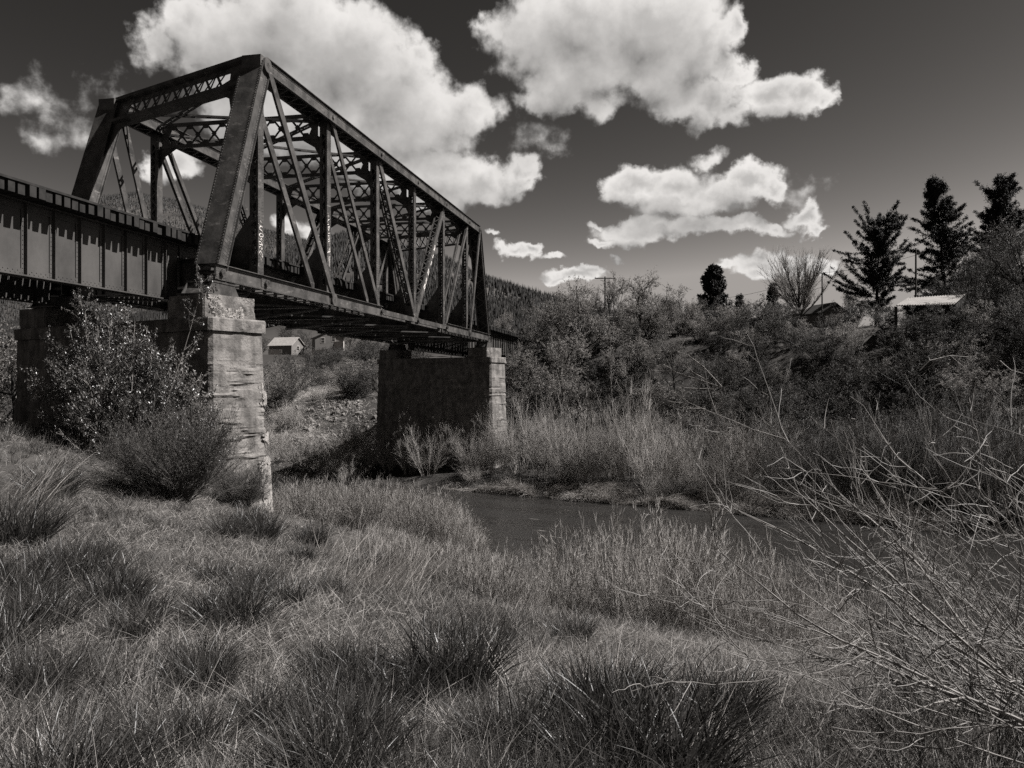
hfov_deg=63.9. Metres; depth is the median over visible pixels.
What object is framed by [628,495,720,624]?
willow shrub
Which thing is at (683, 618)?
willow shrub
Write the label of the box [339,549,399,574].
grass tussock
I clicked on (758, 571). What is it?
willow shrub
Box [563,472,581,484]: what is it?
willow shrub
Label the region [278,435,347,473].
willow shrub
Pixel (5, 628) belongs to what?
grass tussock
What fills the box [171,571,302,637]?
grass tussock
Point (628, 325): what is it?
shrub
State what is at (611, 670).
grass tussock
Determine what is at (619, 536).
willow shrub
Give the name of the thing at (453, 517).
willow shrub
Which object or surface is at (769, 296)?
conifer
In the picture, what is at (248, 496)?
rabbitbrush
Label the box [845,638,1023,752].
undergrowth bush
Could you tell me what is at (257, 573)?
grass tussock
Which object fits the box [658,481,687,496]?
willow shrub
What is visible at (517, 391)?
shrub
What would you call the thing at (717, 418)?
shrub
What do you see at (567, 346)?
shrub
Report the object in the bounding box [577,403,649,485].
willow shrub
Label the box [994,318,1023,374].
tree
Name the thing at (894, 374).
shrub
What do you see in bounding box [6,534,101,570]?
grass tussock
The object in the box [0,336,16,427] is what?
tree
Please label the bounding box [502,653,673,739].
grass tussock
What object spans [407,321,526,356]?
girder span
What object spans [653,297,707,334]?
shrub
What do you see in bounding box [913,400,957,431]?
shrub
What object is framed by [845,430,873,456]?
shrub
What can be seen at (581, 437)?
willow shrub
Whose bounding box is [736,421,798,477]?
willow shrub
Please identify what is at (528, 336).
tree
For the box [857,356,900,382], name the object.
shrub
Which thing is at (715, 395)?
shrub
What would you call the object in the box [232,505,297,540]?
grass tussock
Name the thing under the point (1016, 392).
shrub
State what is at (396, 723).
grass tussock
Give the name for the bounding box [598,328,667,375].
shrub
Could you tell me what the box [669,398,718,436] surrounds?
shrub
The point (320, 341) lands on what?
house
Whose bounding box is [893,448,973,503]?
willow shrub
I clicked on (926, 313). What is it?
shrub
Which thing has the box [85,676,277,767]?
grass tussock
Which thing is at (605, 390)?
shrub
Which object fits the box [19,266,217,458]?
sapling
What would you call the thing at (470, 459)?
willow shrub
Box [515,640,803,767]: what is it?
grass tussock
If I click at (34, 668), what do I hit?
grass tussock
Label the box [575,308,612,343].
shrub
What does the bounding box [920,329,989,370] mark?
shrub
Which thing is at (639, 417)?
shrub
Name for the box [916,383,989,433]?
shrub
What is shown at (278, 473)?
willow shrub
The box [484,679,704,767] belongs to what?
grass tussock
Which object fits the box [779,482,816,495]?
willow shrub
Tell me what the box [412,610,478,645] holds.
grass tussock
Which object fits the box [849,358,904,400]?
shrub
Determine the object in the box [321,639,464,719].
grass tussock
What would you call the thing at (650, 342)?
shrub
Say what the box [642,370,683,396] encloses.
shrub
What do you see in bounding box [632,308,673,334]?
shrub
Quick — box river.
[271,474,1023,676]
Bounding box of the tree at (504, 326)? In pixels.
[492,309,514,332]
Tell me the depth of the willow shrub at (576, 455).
53.76 m
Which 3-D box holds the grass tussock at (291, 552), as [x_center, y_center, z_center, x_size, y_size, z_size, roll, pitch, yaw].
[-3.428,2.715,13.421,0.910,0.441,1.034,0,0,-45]
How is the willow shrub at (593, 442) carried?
on the ground at (780, 351)
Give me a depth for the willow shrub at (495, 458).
57.87 m
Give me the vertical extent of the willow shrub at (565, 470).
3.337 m
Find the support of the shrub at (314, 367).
on the ground at (780, 351)
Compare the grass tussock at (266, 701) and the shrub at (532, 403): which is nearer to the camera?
the grass tussock at (266, 701)
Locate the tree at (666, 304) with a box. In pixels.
[632,284,690,358]
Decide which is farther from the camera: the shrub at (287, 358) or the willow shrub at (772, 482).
the shrub at (287, 358)
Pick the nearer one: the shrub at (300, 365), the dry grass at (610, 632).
the dry grass at (610, 632)
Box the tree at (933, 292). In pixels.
[921,275,958,296]
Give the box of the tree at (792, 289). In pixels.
[759,244,841,319]
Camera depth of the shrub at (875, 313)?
67.18 m
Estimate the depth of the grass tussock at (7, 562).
8.40 m
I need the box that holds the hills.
[0,195,760,385]
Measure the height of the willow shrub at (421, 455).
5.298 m
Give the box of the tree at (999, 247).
[979,224,1023,301]
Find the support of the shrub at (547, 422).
on the ground at (780, 351)
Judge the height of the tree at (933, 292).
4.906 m
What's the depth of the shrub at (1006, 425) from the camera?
47.21 m
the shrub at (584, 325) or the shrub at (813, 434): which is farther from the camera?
the shrub at (584, 325)
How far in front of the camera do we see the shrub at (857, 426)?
51.91 m
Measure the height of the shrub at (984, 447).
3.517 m
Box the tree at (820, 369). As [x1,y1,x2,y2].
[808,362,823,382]
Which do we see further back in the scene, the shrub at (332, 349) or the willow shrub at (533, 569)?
the shrub at (332, 349)
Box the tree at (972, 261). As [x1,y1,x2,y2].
[949,244,1002,302]
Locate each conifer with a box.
[695,262,734,331]
[734,293,745,325]
[764,282,782,328]
[822,200,926,324]
[897,174,1002,312]
[960,172,1023,307]
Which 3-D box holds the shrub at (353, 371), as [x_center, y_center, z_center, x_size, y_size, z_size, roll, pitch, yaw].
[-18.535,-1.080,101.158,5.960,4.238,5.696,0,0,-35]
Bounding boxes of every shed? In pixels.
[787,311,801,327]
[894,294,966,341]
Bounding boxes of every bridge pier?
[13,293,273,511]
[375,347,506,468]
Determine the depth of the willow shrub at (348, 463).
61.63 m
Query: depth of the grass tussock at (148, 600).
6.94 m
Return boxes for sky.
[0,0,1023,325]
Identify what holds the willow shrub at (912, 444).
on the ground at (780, 351)
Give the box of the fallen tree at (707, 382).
[651,346,721,409]
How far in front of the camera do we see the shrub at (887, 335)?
59.30 m
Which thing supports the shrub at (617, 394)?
on the ground at (780, 351)
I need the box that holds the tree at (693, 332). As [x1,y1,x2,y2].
[678,300,707,343]
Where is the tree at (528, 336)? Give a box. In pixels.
[514,298,569,370]
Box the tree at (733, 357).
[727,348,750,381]
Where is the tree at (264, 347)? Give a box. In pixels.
[262,335,269,354]
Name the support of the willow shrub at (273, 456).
on the ground at (780, 351)
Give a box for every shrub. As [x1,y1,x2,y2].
[263,352,297,368]
[263,363,306,391]
[263,368,280,394]
[263,375,277,398]
[264,364,308,405]
[264,372,300,394]
[264,415,280,442]
[265,362,300,380]
[265,400,300,425]
[265,423,305,460]
[265,443,281,464]
[271,359,310,374]
[271,368,305,399]
[271,430,297,446]
[271,457,304,481]
[271,459,294,481]
[274,364,313,392]
[275,368,317,399]
[275,439,309,461]
[277,359,314,375]
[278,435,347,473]
[281,396,309,428]
[285,361,324,384]
[286,368,318,390]
[289,428,331,452]
[289,435,352,475]
[289,463,327,483]
[292,351,331,373]
[293,344,324,362]
[297,348,343,371]
[298,364,322,385]
[305,362,323,379]
[308,386,322,399]
[309,449,336,480]
[310,365,336,385]
[313,387,337,400]
[316,426,360,470]
[317,436,342,458]
[319,439,379,475]
[320,367,339,386]
[323,346,343,352]
[323,347,346,363]
[323,363,352,379]
[324,380,336,395]
[327,455,374,482]
[330,370,361,388]
[331,376,354,397]
[332,357,376,375]
[332,362,372,397]
[333,374,364,396]
[334,415,367,449]
[335,360,377,376]
[337,345,358,361]
[337,370,376,398]
[341,341,378,364]
[347,418,376,446]
[353,426,384,469]
[355,360,377,391]
[355,426,375,451]
[355,436,382,462]
[356,341,386,364]
[362,367,377,389]
[369,432,402,471]
[390,419,427,474]
[399,407,460,476]
[405,344,432,357]
[406,347,427,357]
[428,496,471,542]
[439,402,475,470]
[448,465,489,483]
[451,415,504,475]
[451,437,498,473]
[452,544,500,593]
[457,465,486,481]
[473,413,523,474]
[477,386,567,473]
[491,469,514,481]
[492,541,543,610]
[496,550,523,583]
[505,387,548,423]
[506,380,571,480]
[506,402,534,434]
[508,384,535,404]
[509,399,559,441]
[510,430,537,460]
[511,416,560,442]
[512,568,545,604]
[514,526,598,615]
[517,543,556,597]
[520,309,569,352]
[520,475,542,485]
[520,566,552,608]
[522,409,599,458]
[523,369,576,411]
[523,413,563,439]
[530,383,607,481]
[531,326,595,368]
[532,553,567,610]
[536,363,566,389]
[536,514,616,615]
[538,298,585,336]
[541,517,637,619]
[544,473,575,485]
[547,431,610,481]
[548,439,585,482]
[548,466,579,485]
[548,560,576,599]
[552,323,581,348]
[553,383,617,426]
[553,405,632,448]
[554,378,591,410]
[556,505,650,606]
[559,414,621,484]
[560,390,589,420]
[562,513,637,620]
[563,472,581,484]
[565,426,602,457]
[566,298,611,336]
[568,398,619,446]
[569,351,617,387]
[573,420,605,464]
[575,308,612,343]
[575,497,666,622]
[575,559,642,611]
[576,427,616,462]
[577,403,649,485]
[578,539,641,620]
[581,364,677,482]
[585,376,628,406]
[587,378,639,419]
[597,426,635,468]
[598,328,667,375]
[599,314,638,345]
[600,418,634,454]
[602,302,650,334]
[602,515,665,580]
[606,546,670,626]
[607,390,702,489]
[608,512,694,627]
[609,377,676,419]
[609,474,633,489]
[609,485,697,601]
[611,521,723,634]
[612,419,674,461]
[612,524,726,630]
[614,532,667,619]
[616,515,704,579]
[619,404,655,432]
[623,402,678,446]
[624,315,643,333]
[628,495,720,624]
[630,320,663,346]
[630,434,668,469]
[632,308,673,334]
[632,419,672,440]
[632,550,681,607]
[633,507,735,629]
[633,522,713,630]
[635,417,707,468]
[635,472,679,496]
[635,526,705,567]
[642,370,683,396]
[646,473,694,494]
[647,299,706,335]
[647,516,745,624]
[648,412,718,461]
[650,533,730,636]
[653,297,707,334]
[654,381,696,416]
[654,411,709,486]
[658,417,704,449]
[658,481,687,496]
[662,485,746,619]
[664,516,781,631]
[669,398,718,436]
[670,564,763,639]
[672,298,732,334]
[673,468,712,495]
[675,431,735,495]
[676,303,710,330]
[676,349,734,392]
[676,527,779,615]
[677,375,736,423]
[677,543,741,629]
[679,457,704,482]
[680,414,789,492]
[681,318,718,342]
[681,410,730,461]
[681,414,754,469]
[685,555,770,644]
[688,379,816,489]
[691,477,730,493]
[694,534,788,637]
[696,411,767,448]
[700,452,756,496]
[701,348,738,371]
[701,424,719,460]
[701,482,726,492]
[703,423,762,477]
[705,300,757,335]
[705,327,736,352]
[705,428,758,480]
[706,353,749,391]
[706,408,757,442]
[709,295,749,333]
[717,387,768,423]
[717,559,791,642]
[721,526,797,634]
[725,323,760,348]
[727,311,758,339]
[731,375,785,414]
[731,580,799,650]
[732,298,766,330]
[732,392,876,492]
[732,540,817,644]
[733,414,788,458]
[734,353,772,380]
[735,474,772,495]
[736,331,775,360]
[736,396,806,441]
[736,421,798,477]
[741,368,771,391]
[743,383,793,426]
[743,572,811,648]
[746,430,830,494]
[749,308,791,341]
[749,565,827,648]
[751,406,830,450]
[754,293,797,332]
[757,300,800,330]
[757,358,799,393]
[762,383,800,411]
[763,302,808,328]
[765,479,811,495]
[766,563,835,649]
[768,415,881,500]
[768,557,858,657]
[770,385,829,426]
[773,396,835,440]
[774,414,846,462]
[776,326,799,347]
[776,558,857,653]
[777,475,820,497]
[779,459,824,490]
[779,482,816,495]
[785,322,848,368]
[786,319,810,337]
[786,436,831,487]
[786,480,830,497]
[788,416,853,465]
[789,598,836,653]
[790,349,808,363]
[791,370,856,410]
[794,372,835,402]
[794,438,846,491]
[795,326,817,347]
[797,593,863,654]
[798,391,925,500]
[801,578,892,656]
[806,487,845,502]
[815,313,845,336]
[816,595,896,661]
[819,386,866,419]
[820,590,880,653]
[823,315,888,355]
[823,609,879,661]
[824,356,876,394]
[825,313,845,328]
[825,328,841,340]
[825,380,1018,509]
[828,341,877,373]
[828,412,870,448]
[831,296,874,326]
[833,426,884,469]
[836,422,908,466]
[841,387,962,495]
[842,604,881,659]
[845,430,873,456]
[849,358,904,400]
[850,478,906,505]
[852,382,895,414]
[856,297,898,325]
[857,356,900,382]
[861,401,922,447]
[865,480,922,507]
[869,317,920,355]
[870,407,947,454]
[871,308,903,332]
[871,360,926,392]
[872,489,907,509]
[875,326,954,379]
[875,433,936,491]
[877,488,918,506]
[880,374,953,419]
[881,357,946,402]
[892,376,1023,509]
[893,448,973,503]
[895,308,952,351]
[899,301,951,339]
[901,391,1023,522]
[907,410,965,445]
[909,342,981,386]
[911,464,968,505]
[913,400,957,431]
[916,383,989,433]
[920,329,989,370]
[922,433,965,460]
[923,414,985,456]
[924,311,999,356]
[933,305,973,337]
[933,363,990,411]
[940,374,1023,516]
[942,296,976,322]
[942,352,1000,388]
[945,289,992,324]
[946,280,1001,318]
[950,425,1009,472]
[955,282,1019,322]
[956,318,1006,349]
[961,299,1020,338]
[962,412,1020,440]
[962,431,1016,484]
[968,409,1023,452]
[972,414,1022,485]
[974,368,1018,406]
[975,395,1023,448]
[976,284,1023,307]
[978,295,1023,334]
[980,292,1023,333]
[987,292,1023,322]
[990,331,1023,367]
[990,365,1023,409]
[991,283,1023,317]
[992,348,1023,384]
[996,431,1023,468]
[1000,396,1023,426]
[1008,310,1023,342]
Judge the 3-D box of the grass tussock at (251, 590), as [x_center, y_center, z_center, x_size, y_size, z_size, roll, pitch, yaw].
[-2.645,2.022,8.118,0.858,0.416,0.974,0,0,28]
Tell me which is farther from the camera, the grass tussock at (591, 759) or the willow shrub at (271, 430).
the willow shrub at (271, 430)
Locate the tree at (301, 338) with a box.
[292,329,313,350]
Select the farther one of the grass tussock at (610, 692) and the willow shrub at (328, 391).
the willow shrub at (328, 391)
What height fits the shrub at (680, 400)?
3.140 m
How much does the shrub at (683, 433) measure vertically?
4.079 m
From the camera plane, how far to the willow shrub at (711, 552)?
19.47 m
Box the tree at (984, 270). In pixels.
[959,240,1022,304]
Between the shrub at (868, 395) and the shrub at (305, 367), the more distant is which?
the shrub at (305, 367)
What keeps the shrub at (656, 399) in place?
on the ground at (780, 351)
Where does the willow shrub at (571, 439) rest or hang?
on the ground at (780, 351)
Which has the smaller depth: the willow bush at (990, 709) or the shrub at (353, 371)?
the willow bush at (990, 709)
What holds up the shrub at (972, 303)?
on the ground at (780, 351)
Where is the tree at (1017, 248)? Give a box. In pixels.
[977,216,1023,304]
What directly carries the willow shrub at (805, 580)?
on the ground at (780, 351)
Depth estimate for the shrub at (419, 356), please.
130.39 m
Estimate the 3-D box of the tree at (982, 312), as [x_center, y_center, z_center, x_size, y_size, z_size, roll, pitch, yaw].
[34.598,-4.923,60.042,1.718,2.533,1.560,0,0,-38]
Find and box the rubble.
[281,397,784,516]
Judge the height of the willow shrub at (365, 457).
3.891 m
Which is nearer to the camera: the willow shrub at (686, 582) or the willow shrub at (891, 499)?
the willow shrub at (686, 582)
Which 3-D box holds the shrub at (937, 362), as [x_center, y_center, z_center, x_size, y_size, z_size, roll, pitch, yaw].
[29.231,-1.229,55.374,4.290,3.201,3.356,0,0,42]
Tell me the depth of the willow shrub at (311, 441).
70.88 m
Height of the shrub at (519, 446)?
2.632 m
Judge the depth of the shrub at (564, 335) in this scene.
75.87 m
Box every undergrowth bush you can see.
[829,648,1023,767]
[840,584,1023,691]
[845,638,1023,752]
[866,629,948,673]
[882,621,1023,766]
[896,627,1023,676]
[902,634,1023,703]
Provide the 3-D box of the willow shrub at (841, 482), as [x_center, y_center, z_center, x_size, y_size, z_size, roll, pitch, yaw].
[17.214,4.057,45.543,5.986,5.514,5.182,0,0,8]
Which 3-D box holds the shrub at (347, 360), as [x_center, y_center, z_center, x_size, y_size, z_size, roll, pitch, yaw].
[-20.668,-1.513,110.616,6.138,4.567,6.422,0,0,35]
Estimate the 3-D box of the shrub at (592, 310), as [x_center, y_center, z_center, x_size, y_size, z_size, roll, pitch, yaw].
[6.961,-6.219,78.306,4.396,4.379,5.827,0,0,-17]
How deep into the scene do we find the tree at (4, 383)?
69.26 m
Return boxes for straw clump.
[0,430,113,510]
[278,523,465,596]
[292,498,412,560]
[437,601,741,734]
[602,646,915,767]
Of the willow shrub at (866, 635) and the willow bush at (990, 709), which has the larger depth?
the willow shrub at (866, 635)
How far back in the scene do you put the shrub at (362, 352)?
140.32 m
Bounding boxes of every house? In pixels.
[267,337,305,354]
[311,334,344,352]
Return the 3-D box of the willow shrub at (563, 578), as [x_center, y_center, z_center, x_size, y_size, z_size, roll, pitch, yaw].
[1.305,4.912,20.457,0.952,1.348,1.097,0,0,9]
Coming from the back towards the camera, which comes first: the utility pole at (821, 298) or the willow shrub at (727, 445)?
the utility pole at (821, 298)
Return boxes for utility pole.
[595,276,615,312]
[821,273,822,325]
[915,249,916,296]
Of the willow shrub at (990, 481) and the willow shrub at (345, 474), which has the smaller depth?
the willow shrub at (990, 481)
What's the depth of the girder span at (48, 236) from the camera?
22.34 m
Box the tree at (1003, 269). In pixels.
[982,249,1022,303]
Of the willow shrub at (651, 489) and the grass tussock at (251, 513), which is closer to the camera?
the grass tussock at (251, 513)
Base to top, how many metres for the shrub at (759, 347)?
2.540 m
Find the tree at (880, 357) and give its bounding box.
[872,350,884,367]
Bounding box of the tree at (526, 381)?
[505,340,551,424]
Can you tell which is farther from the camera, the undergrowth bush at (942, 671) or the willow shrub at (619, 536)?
the willow shrub at (619, 536)
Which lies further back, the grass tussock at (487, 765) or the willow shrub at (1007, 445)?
the willow shrub at (1007, 445)
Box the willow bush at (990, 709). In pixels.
[601,334,1023,767]
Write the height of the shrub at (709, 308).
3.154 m
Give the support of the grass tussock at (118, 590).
on the ground at (780, 351)
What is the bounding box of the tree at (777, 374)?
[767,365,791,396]
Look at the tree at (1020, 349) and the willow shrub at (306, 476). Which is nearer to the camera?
the tree at (1020, 349)
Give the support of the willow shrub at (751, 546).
on the ground at (780, 351)
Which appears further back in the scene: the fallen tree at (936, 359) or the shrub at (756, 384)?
the shrub at (756, 384)
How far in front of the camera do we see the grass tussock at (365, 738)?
3.89 m
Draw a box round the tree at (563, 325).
[533,272,635,384]
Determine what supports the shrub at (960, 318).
on the ground at (780, 351)
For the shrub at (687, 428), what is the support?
on the ground at (780, 351)
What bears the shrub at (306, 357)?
on the ground at (780, 351)
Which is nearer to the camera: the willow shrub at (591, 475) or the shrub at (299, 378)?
the willow shrub at (591, 475)
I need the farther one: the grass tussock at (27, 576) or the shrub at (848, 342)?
the shrub at (848, 342)
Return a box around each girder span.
[0,173,197,304]
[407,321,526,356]
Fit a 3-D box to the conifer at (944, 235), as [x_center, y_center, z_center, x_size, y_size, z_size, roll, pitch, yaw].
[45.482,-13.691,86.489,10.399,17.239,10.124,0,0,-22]
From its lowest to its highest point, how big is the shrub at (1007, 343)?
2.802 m
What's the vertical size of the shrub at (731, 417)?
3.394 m
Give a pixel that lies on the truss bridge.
(311, 293)
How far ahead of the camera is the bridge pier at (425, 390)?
62.08 m
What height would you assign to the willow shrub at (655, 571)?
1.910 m
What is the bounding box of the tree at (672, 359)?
[649,332,710,400]
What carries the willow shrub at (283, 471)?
on the ground at (780, 351)
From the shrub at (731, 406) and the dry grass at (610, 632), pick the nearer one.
the dry grass at (610, 632)
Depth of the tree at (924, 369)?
56.00 m
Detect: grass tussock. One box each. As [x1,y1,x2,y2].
[0,482,100,547]
[0,534,126,586]
[0,536,39,581]
[0,545,79,599]
[0,562,75,603]
[0,569,118,637]
[0,570,85,598]
[0,572,93,637]
[0,581,79,660]
[0,632,111,704]
[0,688,202,767]
[1,455,104,498]
[1,694,202,767]
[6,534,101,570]
[20,548,68,572]
[52,556,183,609]
[58,529,133,562]
[58,545,155,584]
[62,535,130,566]
[76,589,189,645]
[80,579,196,620]
[81,562,162,591]
[83,574,153,606]
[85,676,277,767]
[120,623,274,681]
[127,633,260,699]
[157,570,267,628]
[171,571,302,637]
[184,554,242,585]
[188,744,284,767]
[199,506,261,538]
[200,553,296,590]
[201,569,283,607]
[205,662,335,737]
[207,671,449,767]
[217,499,281,526]
[230,666,417,767]
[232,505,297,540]
[255,571,323,607]
[266,668,420,738]
[273,718,417,767]
[275,539,326,562]
[275,628,377,681]
[276,676,441,759]
[277,648,397,707]
[280,515,341,546]
[291,671,418,730]
[294,622,426,686]
[305,570,363,597]
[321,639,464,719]
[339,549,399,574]
[348,544,399,568]
[351,594,540,701]
[357,561,405,583]
[407,640,508,695]
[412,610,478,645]
[418,661,581,764]
[426,734,534,767]
[435,621,517,657]
[461,624,527,657]
[466,612,532,645]
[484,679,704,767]
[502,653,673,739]
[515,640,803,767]
[520,640,704,743]
[522,635,705,714]
[536,734,643,767]
[539,605,606,642]
[652,642,804,730]
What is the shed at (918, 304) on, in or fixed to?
on the ground at (780, 351)
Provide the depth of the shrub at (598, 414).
60.71 m
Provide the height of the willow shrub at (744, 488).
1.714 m
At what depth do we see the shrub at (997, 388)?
51.92 m
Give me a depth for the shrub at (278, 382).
92.21 m
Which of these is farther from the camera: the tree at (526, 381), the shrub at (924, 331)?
the tree at (526, 381)
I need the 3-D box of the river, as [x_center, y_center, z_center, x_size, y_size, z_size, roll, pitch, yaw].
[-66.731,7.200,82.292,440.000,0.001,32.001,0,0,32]
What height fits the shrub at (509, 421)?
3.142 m
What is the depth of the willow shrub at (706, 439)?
54.37 m
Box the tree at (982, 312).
[973,302,993,326]
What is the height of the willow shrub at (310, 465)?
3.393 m
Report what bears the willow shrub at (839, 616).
on the ground at (780, 351)
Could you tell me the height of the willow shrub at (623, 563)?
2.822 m
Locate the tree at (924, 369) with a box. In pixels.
[913,355,935,385]
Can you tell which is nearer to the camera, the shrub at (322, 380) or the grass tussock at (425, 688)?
the grass tussock at (425, 688)
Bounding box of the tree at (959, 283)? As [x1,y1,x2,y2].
[949,264,982,302]
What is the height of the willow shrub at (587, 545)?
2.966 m
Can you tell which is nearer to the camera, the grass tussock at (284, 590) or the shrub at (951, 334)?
the grass tussock at (284, 590)
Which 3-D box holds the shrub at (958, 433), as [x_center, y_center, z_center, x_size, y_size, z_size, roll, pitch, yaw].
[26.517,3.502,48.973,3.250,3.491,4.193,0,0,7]
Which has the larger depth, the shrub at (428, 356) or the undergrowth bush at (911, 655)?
the shrub at (428, 356)
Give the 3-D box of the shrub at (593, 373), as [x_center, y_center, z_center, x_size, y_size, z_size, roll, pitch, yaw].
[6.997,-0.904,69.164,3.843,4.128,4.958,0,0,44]
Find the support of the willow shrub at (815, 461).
on the ground at (780, 351)
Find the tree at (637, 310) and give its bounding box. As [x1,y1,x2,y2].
[620,265,675,351]
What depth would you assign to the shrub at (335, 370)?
119.11 m
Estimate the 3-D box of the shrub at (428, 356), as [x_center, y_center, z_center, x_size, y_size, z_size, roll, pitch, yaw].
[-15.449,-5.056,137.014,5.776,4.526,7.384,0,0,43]
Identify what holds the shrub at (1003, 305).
on the ground at (780, 351)
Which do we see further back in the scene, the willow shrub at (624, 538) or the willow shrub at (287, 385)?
the willow shrub at (287, 385)
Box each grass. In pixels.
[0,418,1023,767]
[0,424,1023,767]
[264,386,760,478]
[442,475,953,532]
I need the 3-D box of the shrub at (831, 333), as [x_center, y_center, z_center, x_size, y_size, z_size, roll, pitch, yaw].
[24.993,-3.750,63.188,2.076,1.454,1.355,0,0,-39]
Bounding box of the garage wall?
[334,341,343,350]
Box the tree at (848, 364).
[840,354,854,372]
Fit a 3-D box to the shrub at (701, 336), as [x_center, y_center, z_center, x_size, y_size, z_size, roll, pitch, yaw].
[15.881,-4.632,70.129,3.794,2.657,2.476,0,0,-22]
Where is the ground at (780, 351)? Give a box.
[0,323,1023,767]
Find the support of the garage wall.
attached to the house at (320, 341)
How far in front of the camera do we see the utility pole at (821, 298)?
79.97 m
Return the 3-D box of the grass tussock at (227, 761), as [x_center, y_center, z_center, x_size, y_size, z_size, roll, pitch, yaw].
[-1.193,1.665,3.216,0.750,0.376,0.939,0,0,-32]
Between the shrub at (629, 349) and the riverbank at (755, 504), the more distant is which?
the shrub at (629, 349)
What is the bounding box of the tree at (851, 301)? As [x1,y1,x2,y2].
[837,288,861,324]
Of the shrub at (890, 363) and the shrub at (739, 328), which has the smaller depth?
the shrub at (890, 363)
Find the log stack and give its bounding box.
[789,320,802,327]
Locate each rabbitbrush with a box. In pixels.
[68,393,257,503]
[203,455,281,508]
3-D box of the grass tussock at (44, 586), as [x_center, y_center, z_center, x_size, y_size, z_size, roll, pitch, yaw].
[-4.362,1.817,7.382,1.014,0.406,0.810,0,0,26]
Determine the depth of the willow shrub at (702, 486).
47.88 m
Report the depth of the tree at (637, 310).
70.06 m
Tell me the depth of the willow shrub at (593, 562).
15.72 m
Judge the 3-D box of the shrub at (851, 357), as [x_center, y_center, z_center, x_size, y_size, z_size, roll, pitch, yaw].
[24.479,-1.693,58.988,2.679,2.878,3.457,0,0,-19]
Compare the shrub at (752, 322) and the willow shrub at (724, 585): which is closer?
the willow shrub at (724, 585)
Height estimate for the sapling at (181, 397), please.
4.150 m
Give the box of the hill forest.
[0,190,636,347]
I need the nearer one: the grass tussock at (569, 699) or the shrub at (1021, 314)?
the grass tussock at (569, 699)
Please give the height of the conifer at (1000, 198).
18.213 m
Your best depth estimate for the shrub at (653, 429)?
58.05 m
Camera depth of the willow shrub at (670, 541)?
20.44 m
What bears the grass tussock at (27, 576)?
on the ground at (780, 351)
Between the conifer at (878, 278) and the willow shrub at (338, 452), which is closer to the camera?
the willow shrub at (338, 452)
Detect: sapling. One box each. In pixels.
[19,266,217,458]
[158,345,238,485]
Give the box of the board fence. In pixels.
[268,349,281,354]
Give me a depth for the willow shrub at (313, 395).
89.97 m
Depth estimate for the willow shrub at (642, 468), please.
50.14 m
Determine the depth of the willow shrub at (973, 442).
46.27 m
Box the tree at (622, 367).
[595,328,663,420]
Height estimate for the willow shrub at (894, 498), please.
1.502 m
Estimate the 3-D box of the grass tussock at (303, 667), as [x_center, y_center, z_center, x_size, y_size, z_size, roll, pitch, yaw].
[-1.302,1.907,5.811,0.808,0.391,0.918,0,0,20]
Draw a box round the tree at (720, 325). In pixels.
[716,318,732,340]
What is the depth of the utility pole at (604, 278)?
149.89 m
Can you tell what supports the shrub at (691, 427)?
on the ground at (780, 351)
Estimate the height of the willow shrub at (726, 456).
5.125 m
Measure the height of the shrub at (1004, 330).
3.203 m
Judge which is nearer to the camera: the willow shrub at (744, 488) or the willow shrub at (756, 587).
the willow shrub at (756, 587)
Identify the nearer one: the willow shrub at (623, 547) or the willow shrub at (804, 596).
the willow shrub at (804, 596)
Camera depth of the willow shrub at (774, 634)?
12.87 m
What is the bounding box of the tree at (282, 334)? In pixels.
[276,326,295,336]
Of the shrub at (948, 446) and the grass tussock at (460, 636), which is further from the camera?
the shrub at (948, 446)
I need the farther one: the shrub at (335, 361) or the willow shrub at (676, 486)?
the shrub at (335, 361)
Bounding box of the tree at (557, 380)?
[536,327,605,430]
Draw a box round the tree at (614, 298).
[585,271,629,343]
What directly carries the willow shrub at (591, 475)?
on the ground at (780, 351)
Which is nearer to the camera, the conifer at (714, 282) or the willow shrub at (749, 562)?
the willow shrub at (749, 562)
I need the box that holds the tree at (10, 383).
[0,304,29,428]
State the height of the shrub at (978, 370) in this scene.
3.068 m
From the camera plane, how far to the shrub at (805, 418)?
53.55 m
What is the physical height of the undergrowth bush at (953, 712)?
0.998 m
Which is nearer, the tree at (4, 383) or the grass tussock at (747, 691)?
the grass tussock at (747, 691)
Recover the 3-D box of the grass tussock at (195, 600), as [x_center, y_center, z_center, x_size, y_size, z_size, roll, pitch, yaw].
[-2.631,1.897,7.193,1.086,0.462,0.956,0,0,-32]
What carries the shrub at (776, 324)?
on the ground at (780, 351)
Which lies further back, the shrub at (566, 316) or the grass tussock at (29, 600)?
the shrub at (566, 316)
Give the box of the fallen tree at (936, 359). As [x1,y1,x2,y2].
[919,353,1023,406]
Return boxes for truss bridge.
[26,54,492,349]
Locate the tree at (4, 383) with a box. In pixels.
[0,355,15,404]
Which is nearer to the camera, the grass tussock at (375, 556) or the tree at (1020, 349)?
the grass tussock at (375, 556)
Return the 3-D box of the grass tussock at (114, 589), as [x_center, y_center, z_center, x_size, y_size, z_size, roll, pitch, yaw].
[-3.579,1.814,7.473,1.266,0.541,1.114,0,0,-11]
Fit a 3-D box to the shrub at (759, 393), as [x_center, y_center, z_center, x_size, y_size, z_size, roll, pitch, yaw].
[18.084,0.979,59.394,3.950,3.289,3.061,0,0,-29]
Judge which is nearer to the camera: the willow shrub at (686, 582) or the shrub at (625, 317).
the willow shrub at (686, 582)
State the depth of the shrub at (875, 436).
48.77 m
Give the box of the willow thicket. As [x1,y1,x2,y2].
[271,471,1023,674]
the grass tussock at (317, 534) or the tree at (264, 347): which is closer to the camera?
the grass tussock at (317, 534)
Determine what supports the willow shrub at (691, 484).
on the ground at (780, 351)
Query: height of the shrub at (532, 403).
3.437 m
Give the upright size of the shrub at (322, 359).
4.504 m

